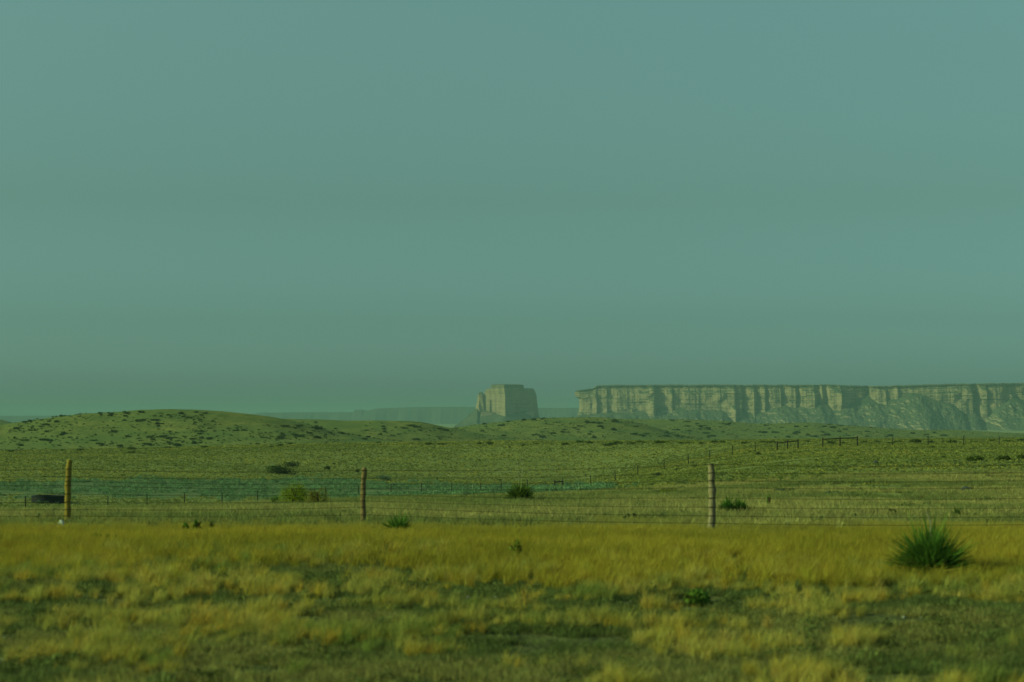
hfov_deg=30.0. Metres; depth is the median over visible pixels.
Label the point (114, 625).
grass
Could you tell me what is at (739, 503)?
yucca
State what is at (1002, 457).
bush
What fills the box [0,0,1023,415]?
sky
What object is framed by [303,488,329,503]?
bush
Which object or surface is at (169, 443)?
scrub
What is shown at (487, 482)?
wire fence
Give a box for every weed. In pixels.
[182,522,188,529]
[193,519,201,529]
[509,539,521,555]
[683,588,710,606]
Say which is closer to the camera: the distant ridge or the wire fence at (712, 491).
the wire fence at (712, 491)
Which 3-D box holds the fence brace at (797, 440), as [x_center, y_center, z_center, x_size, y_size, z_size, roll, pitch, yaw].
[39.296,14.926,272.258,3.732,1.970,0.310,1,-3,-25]
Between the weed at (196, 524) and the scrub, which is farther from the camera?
the scrub
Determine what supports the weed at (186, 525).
on the ground at (80, 427)
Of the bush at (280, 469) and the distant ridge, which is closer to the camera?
the bush at (280, 469)
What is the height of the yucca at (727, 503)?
0.613 m
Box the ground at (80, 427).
[0,409,1023,681]
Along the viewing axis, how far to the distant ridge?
8538.24 m
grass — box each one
[0,437,1023,507]
[0,468,1023,528]
[0,511,1023,590]
[0,530,1023,681]
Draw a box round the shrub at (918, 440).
[909,439,921,442]
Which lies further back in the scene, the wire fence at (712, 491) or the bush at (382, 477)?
the bush at (382, 477)
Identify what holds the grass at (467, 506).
on the ground at (80, 427)
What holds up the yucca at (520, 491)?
on the ground at (80, 427)
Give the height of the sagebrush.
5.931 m
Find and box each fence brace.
[777,439,798,449]
[822,436,857,446]
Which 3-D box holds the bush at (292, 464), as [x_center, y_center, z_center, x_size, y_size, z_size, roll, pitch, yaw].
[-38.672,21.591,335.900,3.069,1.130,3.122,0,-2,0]
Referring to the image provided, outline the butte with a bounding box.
[452,384,539,427]
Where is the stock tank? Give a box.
[31,495,64,503]
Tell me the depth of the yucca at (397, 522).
33.95 m
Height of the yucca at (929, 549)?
1.087 m
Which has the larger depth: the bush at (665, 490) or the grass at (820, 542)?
the bush at (665, 490)
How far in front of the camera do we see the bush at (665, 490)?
95.90 m
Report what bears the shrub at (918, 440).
on the ground at (80, 427)
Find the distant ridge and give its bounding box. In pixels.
[0,407,578,423]
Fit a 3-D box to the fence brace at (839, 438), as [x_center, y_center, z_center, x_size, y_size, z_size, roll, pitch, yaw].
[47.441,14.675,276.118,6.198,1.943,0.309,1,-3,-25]
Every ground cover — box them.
[8,458,1023,520]
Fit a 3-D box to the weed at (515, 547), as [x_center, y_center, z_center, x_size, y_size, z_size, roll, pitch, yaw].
[0.055,3.027,27.424,0.174,0.387,0.308,-1,-2,18]
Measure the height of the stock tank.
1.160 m
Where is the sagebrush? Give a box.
[0,474,639,500]
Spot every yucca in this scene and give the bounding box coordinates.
[381,509,414,530]
[503,460,536,498]
[717,493,737,511]
[734,497,750,511]
[878,504,986,574]
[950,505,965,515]
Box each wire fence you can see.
[0,459,1023,531]
[6,436,999,506]
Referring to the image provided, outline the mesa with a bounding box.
[575,383,1023,430]
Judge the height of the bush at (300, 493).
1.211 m
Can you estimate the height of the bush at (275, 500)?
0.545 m
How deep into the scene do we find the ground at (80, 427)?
579.73 m
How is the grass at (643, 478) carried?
on the ground at (80, 427)
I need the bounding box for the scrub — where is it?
[0,411,1021,449]
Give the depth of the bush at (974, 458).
146.44 m
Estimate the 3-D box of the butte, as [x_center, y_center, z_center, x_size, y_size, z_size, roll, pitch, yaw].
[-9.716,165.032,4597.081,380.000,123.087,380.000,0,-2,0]
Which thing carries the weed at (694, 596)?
on the ground at (80, 427)
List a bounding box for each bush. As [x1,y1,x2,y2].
[266,463,296,473]
[271,496,279,501]
[278,480,308,502]
[283,461,300,466]
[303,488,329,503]
[375,475,391,480]
[658,488,676,492]
[965,455,984,460]
[994,455,1010,459]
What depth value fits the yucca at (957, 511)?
45.36 m

